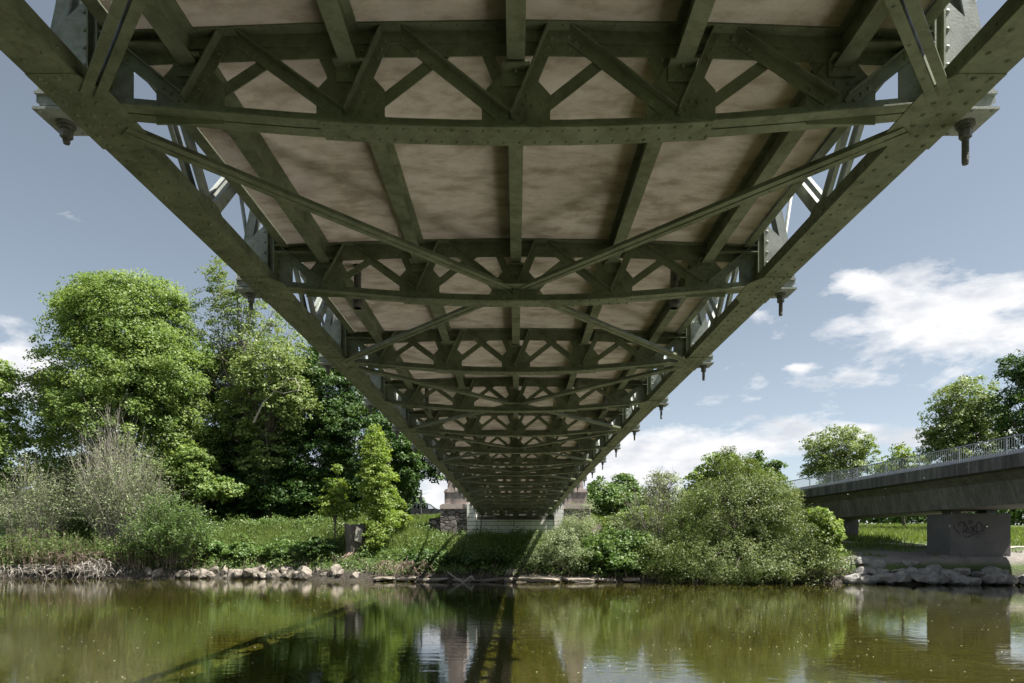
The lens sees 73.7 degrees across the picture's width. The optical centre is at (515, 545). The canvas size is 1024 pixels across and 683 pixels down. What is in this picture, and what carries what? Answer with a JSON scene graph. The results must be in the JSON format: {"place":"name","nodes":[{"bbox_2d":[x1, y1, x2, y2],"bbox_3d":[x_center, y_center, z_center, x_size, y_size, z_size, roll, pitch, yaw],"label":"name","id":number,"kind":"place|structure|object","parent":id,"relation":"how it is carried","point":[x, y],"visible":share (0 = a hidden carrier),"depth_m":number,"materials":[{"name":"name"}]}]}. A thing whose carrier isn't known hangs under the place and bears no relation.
{"place":"outdoors","nodes":[
{"label":"outdoors","id":0,"kind":"place"},
{"bbox_2d":[0,578,1023,682],"bbox_3d":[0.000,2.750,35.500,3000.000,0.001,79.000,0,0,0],"label":"river water","id":1,"kind":"structure","parent":0,"point":[229,630],"depth_m":21.63,"materials":[{"name":"liquid"}]},
{"bbox_2d":[373,576,394,580],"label":"edging slab","id":2,"kind":"structure","parent":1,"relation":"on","point":[379,578],"depth_m":52.50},
{"bbox_2d":[396,576,417,581],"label":"edging slab","id":3,"kind":"structure","parent":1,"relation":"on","point":[407,579],"depth_m":52.13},
{"bbox_2d":[762,565,850,582],"bbox_3d":[21.905,1.925,50.040,11.211,1.744,2.408,0,0,0],"label":"root tangle","id":4,"kind":"object","parent":1,"relation":"on","point":[815,569],"visible":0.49,"depth_m":49.63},
{"bbox_2d":[861,575,876,583],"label":"boulder","id":5,"kind":"object","parent":1,"relation":"in","point":[867,579],"visible":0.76,"depth_m":48.87,"materials":[{"name":"stone"}]},
{"bbox_2d":[872,574,894,583],"bbox_3d":[26.342,2.367,48.983,1.663,0.731,1.051,0,0,17],"label":"boulder","id":6,"kind":"object","parent":1,"relation":"on","point":[881,578],"visible":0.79,"depth_m":48.66,"materials":[{"name":"stone"}]},
{"bbox_2d":[927,572,941,584],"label":"boulder","id":7,"kind":"object","parent":1,"relation":"in","point":[934,578],"visible":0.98,"depth_m":47.85,"materials":[{"name":"stone"}]},
{"bbox_2d":[947,574,968,584],"bbox_3d":[30.918,2.387,47.742,0.878,0.884,1.328,0,0,-41],"label":"boulder","id":8,"kind":"object","parent":1,"relation":"in","point":[958,579],"visible":0.91,"depth_m":47.47,"materials":[{"name":"stone"}]},
{"bbox_2d":[0,517,1023,584],"bbox_3d":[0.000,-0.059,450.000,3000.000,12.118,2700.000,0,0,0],"label":"ground","id":9,"kind":"structure","parent":0,"point":[1013,563],"depth_m":53.42,"materials":[{"name":"soil"}]},
{"bbox_2d":[0,359,40,523],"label":"broadleaf tree","id":10,"kind":"object","parent":9,"relation":"on","point":[11,410],"visible":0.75,"depth_m":67.31,"materials":[{"name":"green plant"}]},
{"bbox_2d":[0,442,88,547],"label":"willow shrub","id":11,"kind":"object","parent":9,"relation":"on","point":[25,511],"visible":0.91,"depth_m":60.69,"materials":[{"name":"green plant"}]},
{"bbox_2d":[0,522,99,566],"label":"bramble","id":12,"kind":"object","parent":9,"relation":"on","point":[23,540],"visible":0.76,"depth_m":58.16,"materials":[{"name":"green plant"}]},
{"bbox_2d":[0,561,135,578],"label":"root tangle","id":13,"kind":"object","parent":9,"relation":"on","point":[31,570],"visible":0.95,"depth_m":57.00,"materials":[{"name":"grey wood"}]},
{"bbox_2d":[65,564,87,573],"bbox_3d":[-36.954,2.019,58.057,2.054,0.876,1.770,0,0,27],"label":"boulder","id":14,"kind":"object","parent":9,"relation":"on","point":[74,567],"visible":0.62,"depth_m":57.30,"materials":[{"name":"stone"}]},
{"bbox_2d":[2,542,155,571],"bbox_3d":[-37.451,0.958,57.291,15.590,2.744,3.418,0,0,0],"label":"root tangle","id":15,"kind":"object","parent":9,"relation":"on","point":[82,554],"visible":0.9,"depth_m":57.14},
{"bbox_2d":[12,527,152,568],"bbox_3d":[-36.820,0.141,58.316,12.499,3.622,3.777,0,0,0],"label":"bramble","id":16,"kind":"object","parent":9,"relation":"on","point":[70,548],"visible":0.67,"depth_m":57.75,"materials":[{"name":"green plant"}]},
{"bbox_2d":[72,552,126,578],"bbox_3d":[-35.325,1.676,57.404,5.471,2.381,3.172,0,0,14],"label":"root tangle","id":17,"kind":"object","parent":9,"relation":"on","point":[96,565],"visible":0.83,"depth_m":56.91,"materials":[{"name":"grey wood"}]},
{"bbox_2d":[95,564,115,574],"bbox_3d":[-34.703,2.159,58.129,2.046,1.250,2.194,0,0,-7],"label":"boulder","id":18,"kind":"object","parent":9,"relation":"on","point":[110,570],"visible":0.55,"depth_m":57.24,"materials":[{"name":"stone"}]},
{"bbox_2d":[57,392,155,539],"bbox_3d":[-37.224,-7.457,62.924,9.376,14.144,7.300,0,0,-17],"label":"dead shrub","id":19,"kind":"object","parent":9,"relation":"on","point":[107,445],"visible":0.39,"depth_m":62.07,"materials":[{"name":"grey plant"}]},
{"bbox_2d":[11,268,225,519],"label":"maple tree","id":20,"kind":"object","parent":9,"relation":"on","point":[133,362],"visible":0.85,"depth_m":66.23,"materials":[{"name":"green plant"}]},
{"bbox_2d":[45,418,195,544],"bbox_3d":[-35.238,-5.621,61.750,12.528,12.007,9.615,0,0,0],"label":"willow shrub","id":21,"kind":"object","parent":9,"relation":"on","point":[103,519],"visible":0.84,"depth_m":60.31,"materials":[{"name":"green plant"}]},
{"bbox_2d":[84,533,204,567],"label":"bramble","id":22,"kind":"object","parent":9,"relation":"on","point":[125,550],"visible":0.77,"depth_m":57.63,"materials":[{"name":"green plant"}]},
{"bbox_2d":[152,568,163,576],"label":"boulder","id":23,"kind":"object","parent":9,"relation":"on","point":[157,572],"visible":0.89,"depth_m":57.23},
{"bbox_2d":[114,485,222,563],"bbox_3d":[-29.446,-1.741,57.944,8.810,6.622,6.682,0,0,-17],"label":"willow shrub","id":24,"kind":"object","parent":9,"relation":"on","point":[179,537],"visible":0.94,"depth_m":57.41,"materials":[{"name":"green plant"}]},
{"bbox_2d":[130,437,249,522],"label":"maple tree","id":25,"kind":"object","parent":9,"relation":"on","point":[208,485],"visible":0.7,"depth_m":65.13,"materials":[{"name":"green plant"}]},
{"bbox_2d":[190,570,199,577],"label":"boulder","id":26,"kind":"object","parent":9,"relation":"on","point":[195,574],"visible":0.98,"depth_m":57.06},
{"bbox_2d":[198,568,208,578],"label":"boulder","id":27,"kind":"object","parent":9,"relation":"on","point":[202,571],"visible":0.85,"depth_m":57.05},
{"bbox_2d":[189,537,229,559],"bbox_3d":[-26.531,0.297,59.518,3.885,2.269,2.978,0,0,0],"label":"bramble mound","id":28,"kind":"object","parent":9,"relation":"on","point":[216,547],"visible":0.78,"depth_m":58.97,"materials":[{"name":"green plant"}]},
{"bbox_2d":[6,489,424,516],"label":"distant wood","id":29,"kind":"object","parent":9,"relation":"on","point":[414,500],"depth_m":94.52,"materials":[{"name":"green plant"}]},
{"bbox_2d":[231,569,242,578],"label":"boulder","id":30,"kind":"object","parent":9,"relation":"on","point":[237,573],"visible":0.92,"depth_m":56.77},
{"bbox_2d":[219,541,264,560],"bbox_3d":[-23.672,0.492,59.168,4.335,1.748,3.023,0,0,0],"label":"bramble mound","id":31,"kind":"object","parent":9,"relation":"on","point":[242,552],"visible":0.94,"depth_m":58.60,"materials":[{"name":"green plant"}]},
{"bbox_2d":[172,348,320,520],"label":"dark maple tree","id":32,"kind":"object","parent":9,"relation":"on","point":[231,471],"visible":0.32,"depth_m":70.00,"materials":[{"name":"green plant"}]},
{"bbox_2d":[243,568,252,576],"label":"boulder","id":33,"kind":"object","parent":9,"relation":"on","point":[248,571],"visible":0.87,"depth_m":56.69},
{"bbox_2d":[174,255,326,519],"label":"ash tree","id":34,"kind":"object","parent":9,"relation":"on","point":[228,352],"visible":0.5,"depth_m":71.33,"materials":[{"name":"green plant"}]},
{"bbox_2d":[252,567,259,578],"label":"boulder","id":35,"kind":"object","parent":9,"relation":"on","point":[255,570],"visible":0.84,"depth_m":56.72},
{"bbox_2d":[211,334,323,517],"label":"broadleaf tree","id":36,"kind":"object","parent":9,"relation":"on","point":[283,386],"visible":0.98,"depth_m":67.66,"materials":[{"name":"green plant"}]},
{"bbox_2d":[266,571,280,578],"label":"boulder","id":37,"kind":"object","parent":9,"relation":"on","point":[276,575],"visible":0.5,"depth_m":56.55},
{"bbox_2d":[259,538,306,561],"bbox_3d":[-20.053,0.357,58.887,4.207,2.077,3.001,0,0,-17],"label":"bramble mound","id":38,"kind":"object","parent":9,"relation":"on","point":[281,549],"visible":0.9,"depth_m":58.35,"materials":[{"name":"green plant"}]},
{"bbox_2d":[285,568,294,578],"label":"boulder","id":39,"kind":"object","parent":9,"relation":"on","point":[288,575],"visible":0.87,"depth_m":56.41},
{"bbox_2d":[294,566,311,579],"bbox_3d":[-17.248,2.287,56.049,1.773,1.296,2.266,0,0,-40],"label":"boulder","id":40,"kind":"object","parent":9,"relation":"on","point":[304,572],"visible":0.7,"depth_m":55.17,"materials":[{"name":"stone"}]},
{"bbox_2d":[296,536,345,558],"bbox_3d":[-16.416,0.220,57.287,4.391,2.124,2.792,0,0,20],"label":"bramble mound","id":41,"kind":"object","parent":9,"relation":"on","point":[327,548],"visible":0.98,"depth_m":56.73,"materials":[{"name":"green plant"}]},
{"bbox_2d":[311,463,360,537],"bbox_3d":[-15.154,-3.290,58.003,4.079,7.425,3.182,0,0,0],"label":"maple sapling","id":42,"kind":"object","parent":9,"relation":"on","point":[340,508],"visible":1,"depth_m":57.73,"materials":[{"name":"green plant"}]},
{"bbox_2d":[330,564,344,574],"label":"boulder","id":43,"kind":"object","parent":9,"relation":"on","point":[335,568],"visible":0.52,"depth_m":54.24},
{"bbox_2d":[251,343,431,518],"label":"dark maple tree","id":44,"kind":"object","parent":9,"relation":"on","point":[334,425],"visible":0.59,"depth_m":69.77,"materials":[{"name":"green plant"}]},
{"bbox_2d":[341,523,366,560],"bbox_3d":[-12.854,0.297,56.102,4.094,4.311,3.654,0,0,28],"label":"tree stump","id":45,"kind":"object","parent":9,"relation":"on","point":[354,539],"visible":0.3,"depth_m":56.19,"materials":[{"name":"wood"}]},
{"bbox_2d":[192,511,560,549],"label":"tall grass","id":46,"kind":"structure","parent":9,"relation":"on","point":[416,533],"depth_m":60.61,"materials":[{"name":"plant"}]},
{"bbox_2d":[354,423,402,549],"bbox_3d":[-11.418,-4.918,56.783,4.157,10.771,3.855,0,0,0],"label":"maple sapling","id":47,"kind":"object","parent":9,"relation":"on","point":[374,463],"visible":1,"depth_m":56.44,"materials":[{"name":"green plant"}]},
{"bbox_2d":[360,510,412,532],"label":"hazel bush","id":48,"kind":"object","parent":9,"relation":"on","point":[406,517],"visible":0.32,"depth_m":59.32,"materials":[{"name":"green plant"}]},
{"bbox_2d":[381,494,406,513],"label":"hazel bush","id":49,"kind":"object","parent":9,"relation":"on","point":[401,505],"visible":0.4,"depth_m":69.63,"materials":[{"name":"green plant"}]},
{"bbox_2d":[367,556,434,578],"bbox_3d":[-8.668,1.788,52.608,5.474,2.133,2.924,0,0,13],"label":"root tangle","id":50,"kind":"object","parent":9,"relation":"on","point":[394,567],"visible":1,"depth_m":52.56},
{"bbox_2d":[389,439,444,511],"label":"dark maple tree","id":51,"kind":"object","parent":9,"relation":"on","point":[432,474],"visible":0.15,"depth_m":77.42,"materials":[{"name":"green plant"}]},
{"bbox_2d":[3,554,842,582],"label":"hanging roots","id":52,"kind":"object","parent":9,"relation":"hanging from","point":[391,570],"visible":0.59,"depth_m":53.55,"materials":[{"name":"plant"}]},
{"bbox_2d":[404,547,455,563],"bbox_3d":[-6.795,0.798,54.120,4.372,1.386,2.998,0,0,0],"label":"bramble mound","id":53,"kind":"object","parent":9,"relation":"on","point":[432,556],"visible":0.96,"depth_m":53.52,"materials":[{"name":"green plant"}]},
{"bbox_2d":[0,509,859,577],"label":"grass","id":54,"kind":"structure","parent":9,"relation":"on","point":[418,520],"depth_m":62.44,"materials":[{"name":"plant"}]},
{"bbox_2d":[416,578,448,581],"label":"edging slab","id":55,"kind":"structure","parent":9,"relation":"on","point":[430,579],"depth_m":51.79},
{"bbox_2d":[429,518,439,530],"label":"wing wall","id":56,"kind":"structure","parent":9,"relation":"on","point":[433,522],"depth_m":64.00,"materials":[{"name":"stone"}]},
{"bbox_2d":[440,481,468,536],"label":"stone tower","id":57,"kind":"structure","parent":9,"relation":"on","point":[453,511],"depth_m":62.60,"materials":[{"name":"stone"}]},
{"bbox_2d":[451,550,509,567],"bbox_3d":[-2.652,1.076,53.790,4.520,1.422,2.705,0,0,-22],"label":"bramble mound","id":58,"kind":"object","parent":9,"relation":"on","point":[467,558],"visible":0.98,"depth_m":53.37,"materials":[{"name":"green plant"}]},
{"bbox_2d":[475,577,504,581],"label":"edging slab","id":59,"kind":"structure","parent":9,"relation":"on","point":[490,579],"depth_m":51.53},
{"bbox_2d":[467,504,563,534],"bbox_3d":[-0.059,-1.390,64.300,8.835,4.780,3.800,0,0,0],"label":"abutment","id":60,"kind":"object","parent":9,"relation":"on","point":[507,524],"visible":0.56,"depth_m":62.55,"materials":[{"name":"grey concrete"}]},
{"bbox_2d":[0,0,1023,516],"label":"riveted bridge","id":61,"kind":"structure","parent":60,"relation":"on","point":[516,244],"depth_m":6.38,"materials":[{"name":"metal"}]},
{"bbox_2d":[512,577,560,582],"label":"edging slab","id":62,"kind":"structure","parent":9,"relation":"on","point":[545,580],"depth_m":51.06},
{"bbox_2d":[521,513,596,568],"bbox_3d":[3.529,-0.416,53.695,6.480,4.578,5.706,0,0,0],"label":"willow bush","id":63,"kind":"object","parent":9,"relation":"on","point":[557,551],"visible":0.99,"depth_m":52.78,"materials":[{"name":"green plant"}]},
{"bbox_2d":[562,481,590,534],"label":"stone tower","id":64,"kind":"structure","parent":9,"relation":"on","point":[580,494],"depth_m":62.68,"materials":[{"name":"stone"}]},
{"bbox_2d":[559,494,599,536],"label":"willow bush","id":65,"kind":"object","parent":9,"relation":"on","point":[587,507],"visible":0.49,"depth_m":56.70,"materials":[{"name":"green plant"}]},
{"bbox_2d":[563,578,596,582],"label":"edging slab","id":66,"kind":"structure","parent":9,"relation":"on","point":[578,580],"depth_m":50.96,"materials":[{"name":"stone"}]},
{"bbox_2d":[589,522,601,535],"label":"wing wall","id":67,"kind":"structure","parent":9,"relation":"on","point":[598,527],"depth_m":61.00,"materials":[{"name":"concrete"}]},
{"bbox_2d":[597,578,615,581],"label":"edging slab","id":68,"kind":"structure","parent":9,"relation":"on","point":[604,580],"depth_m":51.06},
{"bbox_2d":[586,475,641,520],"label":"hawthorn tree","id":69,"kind":"object","parent":9,"relation":"on","point":[605,498],"visible":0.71,"depth_m":71.47,"materials":[{"name":"green plant"}]},
{"bbox_2d":[577,525,666,573],"bbox_3d":[7.913,0.243,53.313,6.723,3.789,6.059,0,0,37],"label":"elder bush","id":70,"kind":"object","parent":9,"relation":"on","point":[619,558],"visible":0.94,"depth_m":52.28,"materials":[{"name":"green plant"}]},
{"bbox_2d":[590,504,670,531],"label":"elder bush","id":71,"kind":"object","parent":9,"relation":"on","point":[608,521],"visible":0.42,"depth_m":60.32,"materials":[{"name":"green plant"}]},
{"bbox_2d":[608,473,655,512],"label":"hawthorn tree","id":72,"kind":"object","parent":9,"relation":"on","point":[622,478],"visible":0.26,"depth_m":79.09,"materials":[{"name":"green plant"}]},
{"bbox_2d":[603,470,691,554],"bbox_3d":[10.313,-2.643,54.007,7.254,6.750,4.945,0,0,0],"label":"willow shrub","id":73,"kind":"object","parent":9,"relation":"on","point":[653,523],"visible":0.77,"depth_m":54.00,"materials":[{"name":"green plant"}]},
{"bbox_2d":[632,466,689,519],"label":"hawthorn tree","id":74,"kind":"object","parent":9,"relation":"on","point":[671,480],"visible":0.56,"depth_m":67.63,"materials":[{"name":"green plant"}]},
{"bbox_2d":[674,450,747,520],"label":"walnut tree","id":75,"kind":"object","parent":9,"relation":"on","point":[695,475],"visible":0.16,"depth_m":73.20,"materials":[{"name":"green plant"}]},
{"bbox_2d":[631,444,850,584],"bbox_3d":[16.847,-2.566,50.863,13.794,11.286,12.241,0,0,-35],"label":"willow bush","id":76,"kind":"object","parent":9,"relation":"on","point":[772,509],"visible":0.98,"depth_m":50.53,"materials":[{"name":"green plant"}]},
{"bbox_2d":[725,450,790,533],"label":"poplar tree","id":77,"kind":"object","parent":9,"relation":"on","point":[776,464],"visible":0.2,"depth_m":65.63,"materials":[{"name":"green plant"}]},
{"bbox_2d":[804,506,846,550],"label":"vine bush","id":78,"kind":"object","parent":9,"relation":"on","point":[833,527],"visible":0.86,"depth_m":49.94,"materials":[{"name":"green plant"}]},
{"bbox_2d":[646,476,1023,524],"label":"distant hedge","id":79,"kind":"object","parent":9,"relation":"on","point":[1016,514],"visible":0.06,"depth_m":126.75,"materials":[{"name":"green plant"}]},
{"bbox_2d":[796,424,882,482],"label":"tree","id":80,"kind":"object","parent":9,"relation":"on","point":[826,461],"visible":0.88,"depth_m":108.75,"materials":[{"name":"green plant"}]},
{"bbox_2d":[841,573,861,583],"bbox_3d":[24.380,2.460,49.588,1.358,0.960,1.478,0,0,20],"label":"boulder","id":81,"kind":"object","parent":9,"relation":"on","point":[855,578],"visible":0.91,"depth_m":49.00,"materials":[{"name":"stone"}]},
{"bbox_2d":[852,566,867,576],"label":"boulder","id":82,"kind":"object","parent":9,"relation":"on","point":[861,570],"visible":0.67,"depth_m":49.81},
{"bbox_2d":[854,557,871,564],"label":"boulder","id":83,"kind":"object","parent":9,"relation":"on","point":[861,561],"visible":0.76,"depth_m":50.63,"materials":[{"name":"stone"}]},
{"bbox_2d":[865,567,875,575],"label":"boulder","id":84,"kind":"object","parent":9,"relation":"on","point":[870,571],"visible":0.79,"depth_m":49.74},
{"bbox_2d":[727,523,1023,546],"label":"meadow grass","id":85,"kind":"structure","parent":9,"relation":"on","point":[870,532],"depth_m":68.18,"materials":[{"name":"plant"}]},
{"bbox_2d":[864,559,886,568],"bbox_3d":[26.650,1.483,50.620,1.866,0.966,1.387,-3,0,7],"label":"boulder","id":86,"kind":"object","parent":9,"relation":"on","point":[877,563],"visible":0.66,"depth_m":50.07,"materials":[{"name":"stone"}]},
{"bbox_2d":[729,433,1023,556],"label":"concrete bridge","id":87,"kind":"structure","parent":9,"relation":"on","point":[944,496],"depth_m":50.00,"materials":[{"name":"concrete"}]},
{"bbox_2d":[874,568,888,573],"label":"boulder","id":88,"kind":"object","parent":9,"relation":"on","point":[880,570],"visible":0.49,"depth_m":49.63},
{"bbox_2d":[759,542,1023,563],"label":"bank grass","id":89,"kind":"structure","parent":9,"relation":"on","point":[906,549],"depth_m":52.79,"materials":[{"name":"plant"}]},
{"bbox_2d":[884,572,898,583],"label":"boulder","id":90,"kind":"object","parent":9,"relation":"on","point":[893,577],"visible":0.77,"depth_m":48.46,"materials":[{"name":"stone"}]},
{"bbox_2d":[870,441,928,526],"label":"tree","id":91,"kind":"object","parent":9,"relation":"on","point":[899,449],"visible":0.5,"depth_m":104.51,"materials":[{"name":"green plant"}]},
{"bbox_2d":[895,571,912,582],"bbox_3d":[27.587,2.248,48.578,1.154,0.901,0.868,0,0,-5],"label":"boulder","id":92,"kind":"object","parent":9,"relation":"on","point":[904,577],"visible":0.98,"depth_m":48.35,"materials":[{"name":"stone"}]},
{"bbox_2d":[902,560,918,566],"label":"boulder","id":93,"kind":"object","parent":9,"relation":"on","point":[910,563],"visible":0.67,"depth_m":49.51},
{"bbox_2d":[906,567,918,573],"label":"boulder","id":94,"kind":"object","parent":9,"relation":"on","point":[911,570],"visible":0.43,"depth_m":48.84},
{"bbox_2d":[911,574,927,582],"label":"boulder","id":95,"kind":"object","parent":9,"relation":"on","point":[923,578],"visible":0.94,"depth_m":48.00,"materials":[{"name":"stone"}]},
{"bbox_2d":[918,568,929,574],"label":"boulder","id":96,"kind":"object","parent":9,"relation":"on","point":[925,571],"visible":0.48,"depth_m":48.72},
{"bbox_2d":[926,564,941,574],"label":"boulder","id":97,"kind":"object","parent":9,"relation":"on","point":[935,568],"visible":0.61,"depth_m":48.59,"materials":[{"name":"stone"}]},
{"bbox_2d":[936,573,952,584],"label":"boulder","id":98,"kind":"object","parent":9,"relation":"on","point":[946,577],"visible":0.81,"depth_m":47.63,"materials":[{"name":"stone"}]},
{"bbox_2d":[939,568,960,574],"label":"boulder","id":99,"kind":"object","parent":9,"relation":"on","point":[947,571],"visible":0.61,"depth_m":48.28,"materials":[{"name":"stone"}]},
{"bbox_2d":[911,374,1011,512],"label":"tree","id":100,"kind":"object","parent":9,"relation":"on","point":[964,419],"visible":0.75,"depth_m":93.58,"materials":[{"name":"green plant"}]},
{"bbox_2d":[953,568,970,575],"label":"boulder","id":101,"kind":"object","parent":9,"relation":"on","point":[965,571],"visible":0.77,"depth_m":48.23,"materials":[{"name":"stone"}]},
{"bbox_2d":[968,576,981,584],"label":"boulder","id":102,"kind":"object","parent":9,"relation":"on","point":[974,581],"visible":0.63,"depth_m":47.34,"materials":[{"name":"stone"}]},
{"bbox_2d":[971,571,984,577],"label":"boulder","id":103,"kind":"object","parent":9,"relation":"on","point":[977,574],"visible":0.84,"depth_m":48.23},
{"bbox_2d":[979,574,995,584],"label":"boulder","id":104,"kind":"object","parent":9,"relation":"on","point":[987,579],"visible":0.9,"depth_m":47.39,"materials":[{"name":"stone"}]},
{"bbox_2d":[981,566,1001,574],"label":"boulder","id":105,"kind":"object","parent":9,"relation":"on","point":[988,570],"visible":0.62,"depth_m":48.21,"materials":[{"name":"stone"}]},
{"bbox_2d":[989,573,1006,584],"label":"boulder","id":106,"kind":"object","parent":9,"relation":"on","point":[1001,578],"visible":0.8,"depth_m":47.27,"materials":[{"name":"stone"}]},
{"bbox_2d":[981,349,1023,452],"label":"oak tree","id":107,"kind":"object","parent":9,"relation":"on","point":[1015,375],"visible":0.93,"depth_m":83.70,"materials":[{"name":"green plant"}]},
{"bbox_2d":[1001,573,1018,584],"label":"boulder","id":108,"kind":"object","parent":9,"relation":"on","point":[1012,580],"visible":0.79,"depth_m":47.24,"materials":[{"name":"stone"}]},
{"bbox_2d":[0,0,1023,524],"label":"sky","id":109,"kind":"structure","parent":0,"point":[922,290],"materials":[{"name":"blue"}]},
{"bbox_2d":[73,584,1006,682],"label":"floating fluff","id":110,"kind":"object","parent":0,"point":[585,667],"visible":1,"depth_m":20.36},
{"bbox_2d":[810,541,1023,547],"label":"path","id":111,"kind":"structure","parent":0,"point":[919,544],"depth_m":59.33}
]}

